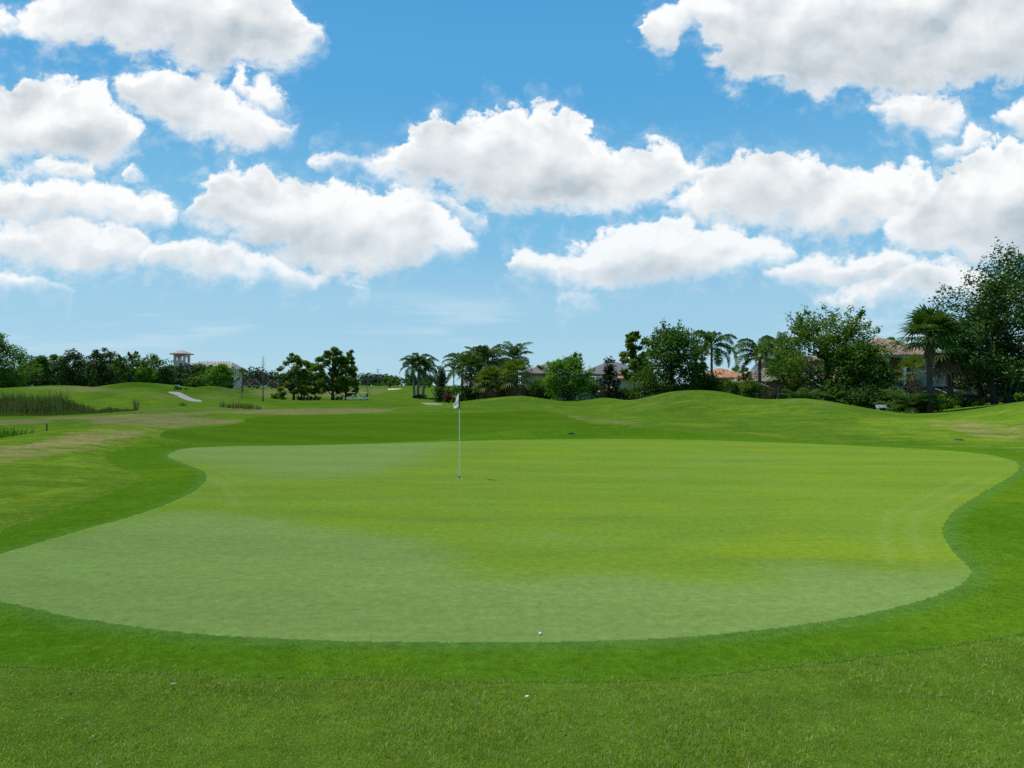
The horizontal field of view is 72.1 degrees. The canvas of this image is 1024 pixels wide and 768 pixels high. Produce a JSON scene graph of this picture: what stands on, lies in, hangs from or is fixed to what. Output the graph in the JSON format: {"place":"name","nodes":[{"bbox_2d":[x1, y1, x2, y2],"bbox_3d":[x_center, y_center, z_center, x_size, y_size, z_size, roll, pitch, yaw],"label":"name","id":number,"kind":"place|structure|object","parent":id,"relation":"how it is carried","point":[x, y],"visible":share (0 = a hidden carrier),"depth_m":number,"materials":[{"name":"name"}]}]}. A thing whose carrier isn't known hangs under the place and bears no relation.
{"place":"outdoors","nodes":[
{"label":"outdoors","id":0,"kind":"place"},
{"bbox_2d":[168,392,202,401],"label":"cart path","id":1,"kind":"structure","parent":0,"point":[183,396],"depth_m":102.72,"materials":[{"name":"concrete"}]},
{"bbox_2d":[0,382,1023,767],"bbox_3d":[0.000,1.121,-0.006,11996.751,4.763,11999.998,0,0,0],"label":"ground","id":2,"kind":"structure","parent":0,"point":[62,462],"depth_m":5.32,"materials":[{"name":"green plant"}]},
{"bbox_2d":[0,332,43,387],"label":"shade tree","id":3,"kind":"object","parent":2,"relation":"on","point":[6,362],"visible":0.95,"depth_m":173.02,"materials":[{"name":"green plant"}]},
{"bbox_2d":[0,427,45,437],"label":"marsh plant","id":4,"kind":"object","parent":2,"relation":"on","point":[8,433],"visible":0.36,"depth_m":37.20,"materials":[{"name":"green plant"}]},
{"bbox_2d":[7,355,60,386],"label":"shade tree","id":5,"kind":"object","parent":2,"relation":"on","point":[44,362],"visible":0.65,"depth_m":203.83,"materials":[{"name":"green plant"}]},
{"bbox_2d":[0,388,95,415],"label":"reed bed","id":6,"kind":"object","parent":2,"relation":"on","point":[30,405],"visible":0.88,"depth_m":66.13,"materials":[{"name":"green plant"}]},
{"bbox_2d":[0,412,97,416],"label":"pond grass","id":7,"kind":"structure","parent":2,"relation":"on","point":[4,415],"depth_m":61.20,"materials":[{"name":"green plant"}]},
{"bbox_2d":[38,354,71,385],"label":"shade tree","id":8,"kind":"object","parent":2,"relation":"on","point":[52,357],"visible":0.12,"depth_m":210.31,"materials":[{"name":"green plant"}]},
{"bbox_2d":[49,348,91,386],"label":"shade tree","id":9,"kind":"object","parent":2,"relation":"on","point":[69,375],"visible":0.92,"depth_m":198.01,"materials":[{"name":"green plant"}]},
{"bbox_2d":[76,347,123,385],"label":"shade tree","id":10,"kind":"object","parent":2,"relation":"on","point":[100,363],"visible":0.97,"depth_m":194.69,"materials":[{"name":"green plant"}]},
{"bbox_2d":[90,406,135,413],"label":"reed bed","id":11,"kind":"object","parent":2,"relation":"on","point":[108,410],"visible":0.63,"depth_m":69.17,"materials":[{"name":"green plant"}]},
{"bbox_2d":[103,364,126,384],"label":"shade tree","id":12,"kind":"object","parent":2,"relation":"on","point":[117,381],"visible":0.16,"depth_m":212.74,"materials":[{"name":"green plant"}]},
{"bbox_2d":[109,351,154,381],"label":"shade tree","id":13,"kind":"object","parent":2,"relation":"on","point":[129,370],"visible":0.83,"depth_m":184.71,"materials":[{"name":"green plant"}]},
{"bbox_2d":[129,397,142,409],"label":"weed tuft","id":14,"kind":"object","parent":2,"relation":"on","point":[135,407],"visible":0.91,"depth_m":72.95,"materials":[{"name":"green plant"}]},
{"bbox_2d":[132,364,155,382],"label":"shade tree","id":15,"kind":"object","parent":2,"relation":"on","point":[144,371],"visible":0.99,"depth_m":183.46,"materials":[{"name":"green plant"}]},
{"bbox_2d":[138,353,177,383],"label":"shade tree","id":16,"kind":"object","parent":2,"relation":"on","point":[154,358],"visible":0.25,"depth_m":199.81,"materials":[{"name":"green plant"}]},
{"bbox_2d":[153,366,175,384],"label":"shade tree","id":17,"kind":"object","parent":2,"relation":"on","point":[169,375],"visible":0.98,"depth_m":191.06,"materials":[{"name":"green plant"}]},
{"bbox_2d":[171,372,190,386],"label":"clubhouse tree","id":18,"kind":"object","parent":2,"relation":"on","point":[179,377],"visible":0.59,"depth_m":199.18,"materials":[{"name":"green plant"}]},
{"bbox_2d":[181,377,199,386],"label":"clubhouse tree","id":19,"kind":"object","parent":2,"relation":"on","point":[185,382],"visible":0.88,"depth_m":185.50,"materials":[{"name":"green plant"}]},
{"bbox_2d":[188,375,209,386],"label":"clubhouse tree","id":20,"kind":"object","parent":2,"relation":"on","point":[200,379],"visible":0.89,"depth_m":184.28,"materials":[{"name":"green plant"}]},
{"bbox_2d":[189,363,213,386],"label":"clubhouse tree","id":21,"kind":"object","parent":2,"relation":"on","point":[197,369],"visible":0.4,"depth_m":208.68,"materials":[{"name":"green plant"}]},
{"bbox_2d":[170,350,241,387],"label":"clubhouse","id":22,"kind":"structure","parent":2,"relation":"on","point":[177,358],"depth_m":344.79,"materials":[{"name":"paint"}]},
{"bbox_2d":[203,363,236,388],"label":"clubhouse tree","id":23,"kind":"object","parent":2,"relation":"on","point":[216,376],"visible":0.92,"depth_m":176.48,"materials":[{"name":"green plant"}]},
{"bbox_2d":[0,360,447,388],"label":"distant wood","id":24,"kind":"object","parent":2,"relation":"on","point":[257,373],"visible":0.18,"depth_m":532.46,"materials":[{"name":"green plant"}]},
{"bbox_2d":[237,367,248,390],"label":"fan palm","id":25,"kind":"object","parent":2,"relation":"on","point":[243,370],"visible":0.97,"depth_m":239.83,"materials":[{"name":"green plant"}]},
{"bbox_2d":[245,378,259,388],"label":"fairway tree","id":26,"kind":"object","parent":2,"relation":"on","point":[255,381],"visible":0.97,"depth_m":299.56,"materials":[{"name":"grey plant"}]},
{"bbox_2d":[256,356,268,400],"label":"bare tree","id":27,"kind":"object","parent":2,"relation":"on","point":[263,381],"visible":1,"depth_m":121.97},
{"bbox_2d":[265,379,277,388],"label":"fairway tree","id":28,"kind":"object","parent":2,"relation":"on","point":[272,384],"visible":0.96,"depth_m":309.27,"materials":[{"name":"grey plant"}]},
{"bbox_2d":[275,391,286,399],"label":"bush","id":29,"kind":"object","parent":2,"relation":"on","point":[281,395],"visible":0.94,"depth_m":175.29,"materials":[{"name":"green plant"}]},
{"bbox_2d":[273,353,313,399],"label":"tee tree","id":30,"kind":"object","parent":2,"relation":"on","point":[290,386],"visible":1,"depth_m":175.65,"materials":[{"name":"green plant"}]},
{"bbox_2d":[291,355,315,396],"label":"tee tree","id":31,"kind":"object","parent":2,"relation":"on","point":[306,363],"visible":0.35,"depth_m":183.96,"materials":[{"name":"green plant"}]},
{"bbox_2d":[296,396,321,400],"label":"hedge","id":32,"kind":"object","parent":2,"relation":"on","point":[302,398],"visible":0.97,"depth_m":173.48,"materials":[{"name":"green plant"}]},
{"bbox_2d":[303,363,327,399],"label":"tee tree","id":33,"kind":"object","parent":2,"relation":"on","point":[315,388],"visible":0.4,"depth_m":189.10,"materials":[{"name":"green plant"}]},
{"bbox_2d":[310,346,352,399],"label":"tee tree","id":34,"kind":"object","parent":2,"relation":"on","point":[333,354],"visible":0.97,"depth_m":175.03,"materials":[{"name":"green plant"}]},
{"bbox_2d":[329,349,358,399],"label":"tee tree","id":35,"kind":"object","parent":2,"relation":"on","point":[353,368],"visible":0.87,"depth_m":175.88,"materials":[{"name":"green plant"}]},
{"bbox_2d":[381,376,397,386],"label":"fairway tree","id":36,"kind":"object","parent":2,"relation":"on","point":[389,380],"visible":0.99,"depth_m":329.42,"materials":[{"name":"green plant"}]},
{"bbox_2d":[160,411,628,443],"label":"fairway","id":37,"kind":"structure","parent":2,"relation":"on","point":[342,429],"depth_m":42.00,"materials":[{"name":"green plant"}]},
{"bbox_2d":[397,377,411,386],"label":"fairway tree","id":38,"kind":"object","parent":2,"relation":"on","point":[405,379],"visible":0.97,"depth_m":349.49,"materials":[{"name":"green plant"}]},
{"bbox_2d":[399,352,438,397],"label":"feather palm","id":39,"kind":"object","parent":2,"relation":"on","point":[416,362],"visible":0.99,"depth_m":109.63,"materials":[{"name":"green plant"}]},
{"bbox_2d":[434,365,445,391],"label":"magnolia","id":40,"kind":"object","parent":2,"relation":"on","point":[442,376],"visible":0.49,"depth_m":103.76,"materials":[{"name":"green plant"}]},
{"bbox_2d":[431,386,452,401],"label":"shrub","id":41,"kind":"object","parent":2,"relation":"on","point":[441,392],"visible":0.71,"depth_m":95.55,"materials":[{"name":"green plant"}]},
{"bbox_2d":[443,392,455,402],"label":"shrub","id":42,"kind":"object","parent":2,"relation":"on","point":[447,397],"visible":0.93,"depth_m":89.89,"materials":[{"name":"red plant"}]},
{"bbox_2d":[441,362,463,393],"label":"feather palm","id":43,"kind":"object","parent":2,"relation":"on","point":[453,366],"visible":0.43,"depth_m":99.82,"materials":[{"name":"green plant"}]},
{"bbox_2d":[439,352,478,394],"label":"feather palm","id":44,"kind":"object","parent":2,"relation":"on","point":[454,355],"visible":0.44,"depth_m":95.71,"materials":[{"name":"green plant"}]},
{"bbox_2d":[451,384,473,401],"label":"shrub","id":45,"kind":"object","parent":2,"relation":"on","point":[465,395],"visible":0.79,"depth_m":87.44,"materials":[{"name":"green plant"}]},
{"bbox_2d":[453,352,486,400],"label":"fan palm","id":46,"kind":"object","parent":2,"relation":"on","point":[469,360],"visible":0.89,"depth_m":87.37,"materials":[{"name":"green plant"}]},
{"bbox_2d":[472,384,482,399],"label":"shrub","id":47,"kind":"object","parent":2,"relation":"on","point":[474,394],"visible":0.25,"depth_m":89.60,"materials":[{"name":"green plant"}]},
{"bbox_2d":[460,346,499,371],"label":"feather palm","id":48,"kind":"object","parent":2,"relation":"on","point":[465,352],"visible":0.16,"depth_m":94.49,"materials":[{"name":"green plant"}]},
{"bbox_2d":[469,372,495,398],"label":"fan palm","id":49,"kind":"object","parent":2,"relation":"on","point":[478,381],"visible":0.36,"depth_m":85.55,"materials":[{"name":"green plant"}]},
{"bbox_2d":[462,345,516,383],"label":"feather palm","id":50,"kind":"object","parent":2,"relation":"on","point":[484,350],"visible":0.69,"depth_m":91.39,"materials":[{"name":"green plant"}]},
{"bbox_2d":[475,364,505,398],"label":"fan palm","id":51,"kind":"object","parent":2,"relation":"on","point":[491,372],"visible":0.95,"depth_m":83.39,"materials":[{"name":"green plant"}]},
{"bbox_2d":[492,362,519,396],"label":"fan palm","id":52,"kind":"object","parent":2,"relation":"on","point":[501,393],"visible":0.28,"depth_m":85.49,"materials":[{"name":"green plant"}]},
{"bbox_2d":[0,439,1020,642],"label":"putting green","id":53,"kind":"object","parent":2,"relation":"on","point":[553,540],"visible":1,"depth_m":10.01,"materials":[{"name":"green plant"}]},
{"bbox_2d":[453,391,459,478],"bbox_3d":[-1.368,1.273,17.364,0.051,2.184,0.354,0,0,-28],"label":"flagstick","id":54,"kind":"object","parent":53,"relation":"on","point":[456,404],"visible":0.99,"depth_m":17.22,"materials":[{"name":"white metal"}]},
{"bbox_2d":[0,426,1023,683],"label":"fringe","id":55,"kind":"object","parent":2,"relation":"on","point":[162,480],"visible":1,"depth_m":6.29,"materials":[{"name":"green plant"}]},
{"bbox_2d":[496,341,533,380],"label":"feather palm","id":56,"kind":"object","parent":2,"relation":"on","point":[518,350],"visible":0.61,"depth_m":99.59,"materials":[{"name":"green plant"}]},
{"bbox_2d":[497,357,534,396],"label":"fan palm","id":57,"kind":"object","parent":2,"relation":"on","point":[512,365],"visible":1,"depth_m":81.41,"materials":[{"name":"green plant"}]},
{"bbox_2d":[518,378,537,396],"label":"shrub","id":58,"kind":"object","parent":2,"relation":"on","point":[528,391],"visible":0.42,"depth_m":85.12,"materials":[{"name":"green plant"}]},
{"bbox_2d":[529,385,551,398],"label":"shrub","id":59,"kind":"object","parent":2,"relation":"on","point":[543,390],"visible":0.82,"depth_m":81.22,"materials":[{"name":"green plant"}]},
{"bbox_2d":[530,377,556,399],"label":"shrub","id":60,"kind":"object","parent":2,"relation":"on","point":[540,382],"visible":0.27,"depth_m":83.38,"materials":[{"name":"green plant"}]},
{"bbox_2d":[518,363,588,395],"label":"house","id":61,"kind":"structure","parent":2,"relation":"on","point":[537,373],"depth_m":132.01,"materials":[{"name":"brown paint"}]},
{"bbox_2d":[536,351,595,399],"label":"oak tree","id":62,"kind":"object","parent":2,"relation":"on","point":[569,366],"visible":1,"depth_m":75.08,"materials":[{"name":"green plant"}]},
{"bbox_2d":[588,379,601,398],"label":"shrub","id":63,"kind":"object","parent":2,"relation":"on","point":[592,389],"visible":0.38,"depth_m":91.75,"materials":[{"name":"green plant"}]},
{"bbox_2d":[593,356,626,399],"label":"magnolia","id":64,"kind":"object","parent":2,"relation":"on","point":[609,374],"visible":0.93,"depth_m":83.59,"materials":[{"name":"green plant"}]},
{"bbox_2d":[580,362,651,398],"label":"house","id":65,"kind":"structure","parent":2,"relation":"on","point":[598,371],"depth_m":105.43,"materials":[{"name":"paint"}]},
{"bbox_2d":[624,388,640,399],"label":"shrub","id":66,"kind":"object","parent":2,"relation":"on","point":[628,394],"visible":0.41,"depth_m":83.55,"materials":[{"name":"green plant"}]},
{"bbox_2d":[618,330,651,399],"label":"pine tree","id":67,"kind":"object","parent":2,"relation":"on","point":[632,337],"visible":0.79,"depth_m":79.57,"materials":[{"name":"green plant"}]},
{"bbox_2d":[644,378,672,396],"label":"shrub","id":68,"kind":"object","parent":2,"relation":"on","point":[659,390],"visible":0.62,"depth_m":73.63,"materials":[{"name":"green plant"}]},
{"bbox_2d":[626,318,723,398],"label":"oak tree","id":69,"kind":"object","parent":2,"relation":"on","point":[673,340],"visible":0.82,"depth_m":74.67,"materials":[{"name":"green plant"}]},
{"bbox_2d":[668,379,697,391],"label":"shrub","id":70,"kind":"object","parent":2,"relation":"on","point":[675,388],"visible":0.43,"depth_m":73.31,"materials":[{"name":"green plant"}]},
{"bbox_2d":[687,357,710,388],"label":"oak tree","id":71,"kind":"object","parent":2,"relation":"on","point":[702,368],"visible":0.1,"depth_m":77.76,"materials":[{"name":"green plant"}]},
{"bbox_2d":[698,375,718,390],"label":"shrub","id":72,"kind":"object","parent":2,"relation":"on","point":[709,387],"visible":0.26,"depth_m":75.03,"materials":[{"name":"green plant"}]},
{"bbox_2d":[688,330,737,389],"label":"feather palm","id":73,"kind":"object","parent":2,"relation":"on","point":[710,337],"visible":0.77,"depth_m":83.33,"materials":[{"name":"green plant"}]},
{"bbox_2d":[686,368,748,392],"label":"house","id":74,"kind":"structure","parent":2,"relation":"on","point":[727,374],"depth_m":96.48,"materials":[{"name":"pink paint"}]},
{"bbox_2d":[710,379,729,392],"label":"shrub","id":75,"kind":"object","parent":2,"relation":"on","point":[718,386],"visible":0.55,"depth_m":74.25,"materials":[{"name":"green plant"}]},
{"bbox_2d":[722,377,745,395],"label":"shrub","id":76,"kind":"object","parent":2,"relation":"on","point":[735,389],"visible":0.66,"depth_m":71.99,"materials":[{"name":"green plant"}]},
{"bbox_2d":[737,367,754,397],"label":"garden tree","id":77,"kind":"object","parent":2,"relation":"on","point":[745,377],"visible":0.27,"depth_m":75.88,"materials":[{"name":"green plant"}]},
{"bbox_2d":[739,379,764,398],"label":"shrub","id":78,"kind":"object","parent":2,"relation":"on","point":[750,386],"visible":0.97,"depth_m":69.80,"materials":[{"name":"green plant"}]},
{"bbox_2d":[732,337,789,398],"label":"feather palm","id":79,"kind":"object","parent":2,"relation":"on","point":[752,355],"visible":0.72,"depth_m":71.71,"materials":[{"name":"green plant"}]},
{"bbox_2d":[754,331,802,398],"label":"feather palm","id":80,"kind":"object","parent":2,"relation":"on","point":[781,335],"visible":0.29,"depth_m":75.31,"materials":[{"name":"green plant"}]},
{"bbox_2d":[759,354,801,398],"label":"fan palm","id":81,"kind":"object","parent":2,"relation":"on","point":[775,384],"visible":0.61,"depth_m":65.61,"materials":[{"name":"green plant"}]},
{"bbox_2d":[783,368,803,398],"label":"garden tree","id":82,"kind":"object","parent":2,"relation":"on","point":[794,390],"visible":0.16,"depth_m":69.77,"materials":[{"name":"green plant"}]},
{"bbox_2d":[730,354,864,398],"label":"house","id":83,"kind":"structure","parent":2,"relation":"on","point":[766,396],"depth_m":81.20,"materials":[{"name":"pink paint"}]},
{"bbox_2d":[780,387,829,400],"bbox_3d":[24.118,0.981,58.092,4.179,1.444,3.552,0,0,29],"label":"arching plant","id":84,"kind":"object","parent":2,"relation":"on","point":[805,394],"visible":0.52,"depth_m":57.60,"materials":[{"name":"green plant"}]},
{"bbox_2d":[753,302,903,394],"bbox_3d":[27.822,-2.592,62.924,13.034,9.510,8.282,0,0,-13],"label":"oak tree","id":85,"kind":"object","parent":2,"relation":"on","point":[802,330],"visible":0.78,"depth_m":62.29,"materials":[{"name":"green plant"}]},
{"bbox_2d":[817,390,850,403],"bbox_3d":[26.204,1.159,56.878,2.972,1.315,3.218,0,0,0],"label":"arching plant","id":86,"kind":"object","parent":2,"relation":"on","point":[837,397],"visible":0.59,"depth_m":56.55,"materials":[{"name":"green plant"}]},
{"bbox_2d":[818,330,898,403],"bbox_3d":[29.268,-1.018,59.865,6.179,7.319,6.064,0,0,0],"label":"oak tree","id":87,"kind":"object","parent":2,"relation":"on","point":[857,353],"visible":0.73,"depth_m":59.27,"materials":[{"name":"green plant"}]},
{"bbox_2d":[841,382,884,408],"bbox_3d":[27.687,0.927,55.999,3.059,2.276,3.284,0,0,0],"label":"shrub","id":88,"kind":"object","parent":2,"relation":"on","point":[859,397],"visible":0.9,"depth_m":55.52,"materials":[{"name":"green plant"}]},
{"bbox_2d":[876,405,888,410],"bbox_3d":[27.465,1.774,52.184,0.800,0.475,0.384,0,0,0],"label":"garden bench","id":89,"kind":"object","parent":2,"relation":"on","point":[878,407],"visible":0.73,"depth_m":52.30,"materials":[{"name":"white"}]},
{"bbox_2d":[866,385,903,410],"bbox_3d":[29.554,1.119,55.886,2.855,2.221,2.853,0,0,0],"label":"shrub","id":90,"kind":"object","parent":2,"relation":"on","point":[880,395],"visible":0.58,"depth_m":55.62,"materials":[{"name":"green plant"}]},
{"bbox_2d":[874,361,901,409],"bbox_3d":[31.708,0.139,60.052,2.650,4.351,2.138,0,0,-16],"label":"garden tree","id":91,"kind":"object","parent":2,"relation":"on","point":[885,363],"visible":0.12,"depth_m":59.85,"materials":[{"name":"green plant"}]},
{"bbox_2d":[890,352,935,398],"bbox_3d":[32.938,-0.161,58.040,3.758,5.062,3.462,0,0,0],"label":"fan palm","id":92,"kind":"object","parent":2,"relation":"on","point":[914,386],"visible":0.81,"depth_m":57.66,"materials":[{"name":"green plant"}]},
{"bbox_2d":[872,389,954,413],"bbox_3d":[28.720,1.224,50.738,4.682,1.766,4.851,0,0,0],"label":"arching plant","id":93,"kind":"object","parent":2,"relation":"on","point":[915,403],"visible":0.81,"depth_m":49.91,"materials":[{"name":"green plant"}]},
{"bbox_2d":[830,337,1013,404],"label":"house","id":94,"kind":"structure","parent":2,"relation":"on","point":[895,360],"depth_m":78.00,"materials":[{"name":"beige paint"}]},
{"bbox_2d":[916,393,944,410],"bbox_3d":[32.082,1.321,54.114,1.818,1.745,1.905,0,0,0],"label":"shrub","id":95,"kind":"object","parent":2,"relation":"on","point":[938,398],"visible":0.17,"depth_m":53.51,"materials":[{"name":"green plant"}]},
{"bbox_2d":[894,304,971,412],"bbox_3d":[29.431,-1.808,49.500,5.288,7.879,5.091,0,0,0],"label":"fan palm","id":96,"kind":"object","parent":2,"relation":"on","point":[925,318],"visible":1,"depth_m":49.14,"materials":[{"name":"green plant"}]},
{"bbox_2d":[935,394,965,409],"bbox_3d":[33.970,1.440,54.929,2.138,1.289,2.147,0,0,0],"label":"shrub","id":97,"kind":"object","parent":2,"relation":"on","point":[953,400],"visible":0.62,"depth_m":54.68,"materials":[{"name":"green plant"}]},
{"bbox_2d":[919,319,982,408],"bbox_3d":[34.858,-1.617,55.838,5.289,7.368,5.206,0,0,0],"label":"fan palm","id":98,"kind":"object","parent":2,"relation":"on","point":[949,364],"visible":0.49,"depth_m":55.32,"materials":[{"name":"green plant"}]},
{"bbox_2d":[956,398,979,407],"bbox_3d":[36.257,1.511,55.989,1.863,0.870,2.060,0,0,0],"label":"shrub","id":99,"kind":"object","parent":2,"relation":"on","point":[963,404],"visible":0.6,"depth_m":55.80,"materials":[{"name":"green plant"}]},
{"bbox_2d":[923,236,1023,404],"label":"oak tree","id":100,"kind":"object","parent":2,"relation":"on","point":[992,296],"visible":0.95,"depth_m":54.62,"materials":[{"name":"green plant"}]},
{"bbox_2d":[968,398,989,406],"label":"shrub","id":101,"kind":"object","parent":2,"relation":"on","point":[980,403],"visible":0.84,"depth_m":53.74,"materials":[{"name":"green plant"}]},
{"bbox_2d":[940,302,1019,405],"bbox_3d":[40.112,-2.636,60.022,6.263,9.229,6.252,0,0,-44],"label":"oak tree","id":102,"kind":"object","parent":2,"relation":"on","point":[998,385],"visible":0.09,"depth_m":59.37,"materials":[{"name":"green plant"}]},
{"bbox_2d":[972,354,1023,403],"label":"oak tree","id":103,"kind":"object","parent":2,"relation":"on","point":[1002,402],"visible":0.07,"depth_m":66.30,"materials":[{"name":"green plant"}]},
{"bbox_2d":[1013,391,1023,401],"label":"shrub","id":104,"kind":"object","parent":2,"relation":"on","point":[1019,397],"visible":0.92,"depth_m":49.81,"materials":[{"name":"green plant"}]},
{"bbox_2d":[0,506,1023,682],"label":"grass","id":105,"kind":"structure","parent":0,"point":[800,661],"depth_m":6.05,"materials":[{"name":"green plant"}]},
{"bbox_2d":[0,0,1023,385],"label":"sky","id":106,"kind":"structure","parent":0,"point":[239,182],"materials":[{"name":"blue"}]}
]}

